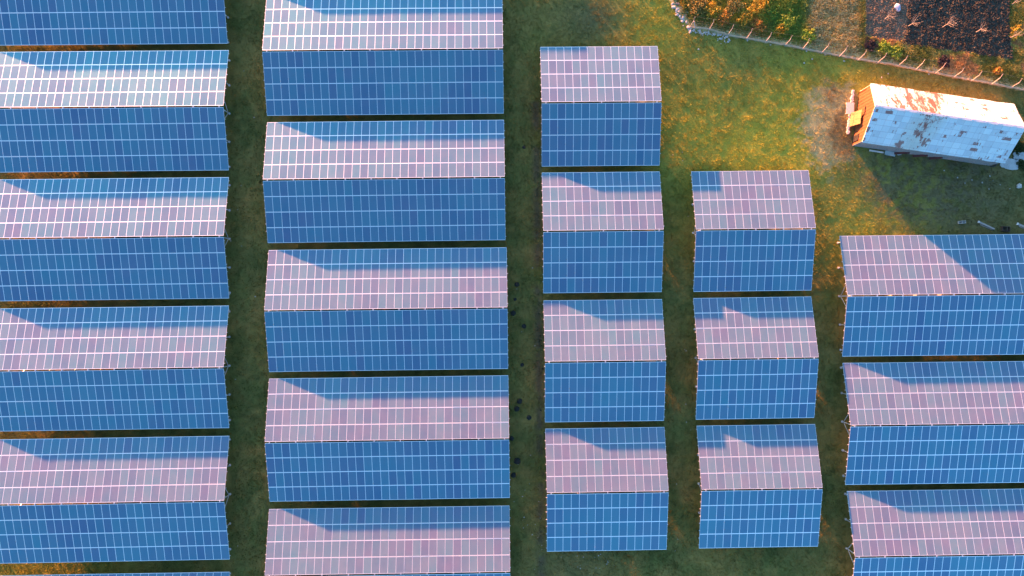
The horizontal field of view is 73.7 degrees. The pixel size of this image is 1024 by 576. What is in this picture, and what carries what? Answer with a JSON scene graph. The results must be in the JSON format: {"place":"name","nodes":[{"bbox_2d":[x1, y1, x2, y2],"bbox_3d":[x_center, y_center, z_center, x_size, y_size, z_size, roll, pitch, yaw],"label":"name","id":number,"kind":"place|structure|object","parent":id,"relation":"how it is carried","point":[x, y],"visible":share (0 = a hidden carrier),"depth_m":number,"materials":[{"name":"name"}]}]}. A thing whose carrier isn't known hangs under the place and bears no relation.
{"place":"outdoors","nodes":[
{"label":"outdoors","id":0,"kind":"place"},
{"bbox_2d":[0,0,1023,575],"bbox_3d":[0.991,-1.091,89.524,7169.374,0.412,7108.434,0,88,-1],"label":"ground","id":1,"kind":"structure","parent":0,"point":[522,480],"depth_m":89.90,"materials":[{"name":"green plant"}]},
{"bbox_2d":[0,0,228,44],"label":"solar array","id":2,"kind":"object","parent":1,"relation":"on","point":[50,22],"visible":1,"depth_m":87.84,"materials":[{"name":"glass"}]},
{"bbox_2d":[0,436,230,562],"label":"solar array","id":3,"kind":"object","parent":1,"relation":"on","point":[35,473],"visible":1,"depth_m":85.95,"materials":[{"name":"glass"}]},
{"bbox_2d":[0,306,230,430],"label":"solar array","id":4,"kind":"object","parent":1,"relation":"on","point":[49,339],"visible":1,"depth_m":86.39,"materials":[{"name":"glass"}]},
{"bbox_2d":[0,177,230,300],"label":"solar array","id":5,"kind":"object","parent":1,"relation":"on","point":[114,268],"visible":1,"depth_m":86.82,"materials":[{"name":"glass"}]},
{"bbox_2d":[0,50,230,171],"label":"solar array","id":6,"kind":"object","parent":1,"relation":"on","point":[89,139],"visible":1,"depth_m":87.25,"materials":[{"name":"glass"}]},
{"bbox_2d":[4,572,230,575],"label":"solar array","id":7,"kind":"object","parent":1,"relation":"on","point":[184,574],"visible":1,"depth_m":86.55,"materials":[{"name":"glass"}]},
{"bbox_2d":[262,0,503,115],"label":"solar array","id":8,"kind":"object","parent":1,"relation":"on","point":[294,81],"visible":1,"depth_m":87.76,"materials":[{"name":"glass"}]},
{"bbox_2d":[262,120,505,242],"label":"solar array","id":9,"kind":"object","parent":1,"relation":"on","point":[296,210],"visible":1,"depth_m":87.36,"materials":[{"name":"glass"}]},
{"bbox_2d":[264,247,508,371],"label":"solar array","id":10,"kind":"object","parent":1,"relation":"on","point":[298,282],"visible":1,"depth_m":86.93,"materials":[{"name":"glass"}]},
{"bbox_2d":[264,375,509,501],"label":"solar array","id":11,"kind":"object","parent":1,"relation":"on","point":[331,411],"visible":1,"depth_m":86.50,"materials":[{"name":"glass"}]},
{"bbox_2d":[264,506,510,575],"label":"solar array","id":12,"kind":"object","parent":1,"relation":"on","point":[307,541],"visible":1,"depth_m":86.14,"materials":[{"name":"glass"}]},
{"bbox_2d":[514,458,520,463],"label":"soil mound","id":13,"kind":"object","parent":1,"relation":"on","point":[516,460],"visible":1,"depth_m":88.91,"materials":[{"name":"black soil"}]},
{"bbox_2d":[540,46,661,165],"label":"solar array","id":14,"kind":"object","parent":1,"relation":"on","point":[634,70],"visible":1,"depth_m":87.91,"materials":[{"name":"glass"}]},
{"bbox_2d":[541,172,663,292],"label":"solar array","id":15,"kind":"object","parent":1,"relation":"on","point":[612,257],"visible":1,"depth_m":87.48,"materials":[{"name":"glass"}]},
{"bbox_2d":[543,299,666,421],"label":"solar array","id":16,"kind":"object","parent":1,"relation":"on","point":[589,392],"visible":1,"depth_m":87.05,"materials":[{"name":"glass"}]},
{"bbox_2d":[545,427,668,551],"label":"solar array","id":17,"kind":"object","parent":1,"relation":"on","point":[579,522],"visible":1,"depth_m":86.62,"materials":[{"name":"glass"}]},
{"bbox_2d":[687,0,707,16],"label":"bush","id":18,"kind":"object","parent":1,"relation":"on","point":[696,5],"visible":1,"depth_m":90.26,"materials":[{"name":"orange plant"}]},
{"bbox_2d":[704,0,721,19],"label":"bush","id":19,"kind":"object","parent":1,"relation":"on","point":[714,10],"visible":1,"depth_m":90.32,"materials":[{"name":"orange plant"}]},
{"bbox_2d":[714,10,731,26],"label":"bush","id":20,"kind":"object","parent":1,"relation":"on","point":[724,19],"visible":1,"depth_m":90.33,"materials":[{"name":"orange plant"}]},
{"bbox_2d":[725,0,745,15],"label":"bush","id":21,"kind":"object","parent":1,"relation":"on","point":[735,3],"visible":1,"depth_m":90.34,"materials":[{"name":"orange plant"}]},
{"bbox_2d":[735,8,755,26],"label":"bush","id":22,"kind":"object","parent":1,"relation":"on","point":[744,16],"visible":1,"depth_m":90.36,"materials":[{"name":"orange plant"}]},
{"bbox_2d":[691,170,815,291],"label":"solar array","id":23,"kind":"object","parent":1,"relation":"on","point":[760,260],"visible":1,"depth_m":87.69,"materials":[{"name":"glass"}]},
{"bbox_2d":[693,297,818,419],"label":"solar array","id":24,"kind":"object","parent":1,"relation":"on","point":[726,328],"visible":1,"depth_m":87.25,"materials":[{"name":"glass"}]},
{"bbox_2d":[749,17,766,32],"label":"bush","id":25,"kind":"object","parent":1,"relation":"on","point":[757,25],"visible":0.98,"depth_m":90.40,"materials":[{"name":"orange plant"}]},
{"bbox_2d":[748,0,769,18],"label":"bush","id":26,"kind":"object","parent":1,"relation":"on","point":[759,6],"visible":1,"depth_m":90.38,"materials":[{"name":"orange plant"}]},
{"bbox_2d":[696,424,822,547],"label":"solar array","id":27,"kind":"object","parent":1,"relation":"on","point":[788,456],"visible":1,"depth_m":86.83,"materials":[{"name":"glass"}]},
{"bbox_2d":[761,0,784,23],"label":"bush","id":28,"kind":"object","parent":1,"relation":"on","point":[773,11],"visible":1,"depth_m":90.57,"materials":[{"name":"green plant"}]},
{"bbox_2d":[773,23,788,36],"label":"bush","id":29,"kind":"object","parent":1,"relation":"on","point":[780,30],"visible":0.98,"depth_m":90.43,"materials":[{"name":"orange plant"}]},
{"bbox_2d":[775,9,799,31],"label":"bush","id":30,"kind":"object","parent":1,"relation":"on","point":[788,20],"visible":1,"depth_m":90.50,"materials":[{"name":"green plant"}]},
{"bbox_2d":[800,28,816,43],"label":"bush","id":31,"kind":"object","parent":1,"relation":"on","point":[808,35],"visible":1,"depth_m":90.47,"materials":[{"name":"green plant"}]},
{"bbox_2d":[673,0,1023,87],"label":"undergrowth","id":32,"kind":"object","parent":1,"relation":"on","point":[817,12],"visible":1,"depth_m":90.74,"materials":[{"name":"green plant"}]},
{"bbox_2d":[845,102,853,113],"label":"table","id":33,"kind":"object","parent":1,"relation":"on","point":[849,107],"visible":1,"depth_m":90.33,"materials":[{"name":"white plastic"}]},
{"bbox_2d":[846,90,853,133],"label":"stone kerb","id":34,"kind":"structure","parent":1,"relation":"on","point":[848,120],"depth_m":90.45,"materials":[{"name":"white stone"}]},
{"bbox_2d":[849,110,861,126],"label":"plywood panel","id":35,"kind":"object","parent":1,"relation":"on","point":[855,117],"visible":1,"depth_m":89.43,"materials":[{"name":"yellow wood"}]},
{"bbox_2d":[689,20,1023,90],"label":"fence","id":36,"kind":"object","parent":1,"relation":"on","point":[860,58],"visible":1,"depth_m":90.68,"materials":[{"name":"brown wood"}]},
{"bbox_2d":[863,36,878,52],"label":"bush","id":37,"kind":"object","parent":1,"relation":"on","point":[871,43],"visible":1,"depth_m":90.61,"materials":[{"name":"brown plant"}]},
{"bbox_2d":[877,39,892,54],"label":"bush","id":38,"kind":"object","parent":1,"relation":"on","point":[885,47],"visible":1,"depth_m":90.54,"materials":[{"name":"green plant"}]},
{"bbox_2d":[865,0,908,41],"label":"soil crumbs","id":39,"kind":"object","parent":1,"relation":"on","point":[878,22],"visible":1,"depth_m":90.85,"materials":[{"name":"brown soil"}]},
{"bbox_2d":[884,151,894,156],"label":"scrap sheet","id":40,"kind":"object","parent":1,"relation":"on","point":[889,153],"visible":1,"depth_m":90.50,"materials":[{"name":"metal"}]},
{"bbox_2d":[889,44,903,59],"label":"bush","id":41,"kind":"object","parent":1,"relation":"on","point":[896,51],"visible":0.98,"depth_m":90.53,"materials":[{"name":"green plant"}]},
{"bbox_2d":[894,3,900,11],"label":"sack","id":42,"kind":"object","parent":1,"relation":"on","point":[897,7],"visible":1,"depth_m":90.60,"materials":[{"name":"white plastic"}]},
{"bbox_2d":[837,234,1023,355],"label":"solar array","id":43,"kind":"object","parent":1,"relation":"on","point":[970,268],"visible":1,"depth_m":87.72,"materials":[{"name":"glass"}]},
{"bbox_2d":[840,361,1023,484],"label":"solar array","id":44,"kind":"object","parent":1,"relation":"on","point":[993,393],"visible":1,"depth_m":87.29,"materials":[{"name":"glass"}]},
{"bbox_2d":[844,489,1023,575],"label":"solar array","id":45,"kind":"object","parent":1,"relation":"on","point":[882,525],"visible":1,"depth_m":86.68,"materials":[{"name":"glass"}]},
{"bbox_2d":[852,83,1023,165],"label":"shed","id":46,"kind":"structure","parent":1,"relation":"on","point":[954,128],"depth_m":86.83,"materials":[{"name":"metal"}]},
{"bbox_2d":[852,133,859,142],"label":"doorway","id":47,"kind":"structure","parent":46,"relation":"in","point":[856,137],"depth_m":89.79,"materials":[{"name":"brown wood"}]},
{"bbox_2d":[894,152,942,159],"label":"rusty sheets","id":48,"kind":"object","parent":46,"relation":"on","point":[921,155],"visible":1,"depth_m":90.13,"materials":[{"name":"metal"}]},
{"bbox_2d":[937,54,949,67],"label":"bush","id":49,"kind":"object","parent":1,"relation":"on","point":[943,60],"visible":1,"depth_m":90.61,"materials":[{"name":"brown plant"}]},
{"bbox_2d":[901,0,1012,58],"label":"soil clods","id":50,"kind":"object","parent":1,"relation":"on","point":[995,13],"visible":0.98,"depth_m":90.84,"materials":[{"name":"brown soil"}]},
{"bbox_2d":[977,221,994,229],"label":"timber beam","id":51,"kind":"structure","parent":1,"relation":"on","point":[988,226],"depth_m":90.29,"materials":[{"name":"grey wood"}]},
{"bbox_2d":[992,67,1002,74],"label":"bush","id":52,"kind":"object","parent":1,"relation":"on","point":[997,71],"visible":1,"depth_m":90.36,"materials":[{"name":"orange plant"}]},
{"bbox_2d":[1000,226,1010,231],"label":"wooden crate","id":53,"kind":"object","parent":1,"relation":"on","point":[1004,227],"visible":1,"depth_m":90.28,"materials":[{"name":"brown wood"}]},
{"bbox_2d":[1000,158,1018,169],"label":"concrete sheet","id":54,"kind":"object","parent":1,"relation":"on","point":[1012,164],"visible":0.75,"depth_m":90.64,"materials":[{"name":"grey concrete"}]},
{"bbox_2d":[1008,25,1023,40],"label":"bush","id":55,"kind":"object","parent":1,"relation":"on","point":[1015,29],"visible":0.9,"depth_m":90.81,"materials":[{"name":"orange plant"}]},
{"bbox_2d":[1012,139,1023,155],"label":"bush","id":56,"kind":"object","parent":1,"relation":"on","point":[1019,146],"visible":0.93,"depth_m":90.48,"materials":[{"name":"green plant"}]},
{"bbox_2d":[1013,152,1023,159],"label":"concrete sheet","id":57,"kind":"object","parent":1,"relation":"on","point":[1020,156],"visible":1,"depth_m":90.68,"materials":[{"name":"grey concrete"}]},
{"bbox_2d":[1016,159,1023,170],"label":"bush","id":58,"kind":"object","parent":1,"relation":"on","point":[1021,165],"visible":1,"depth_m":90.51,"materials":[{"name":"green plant"}]}
]}

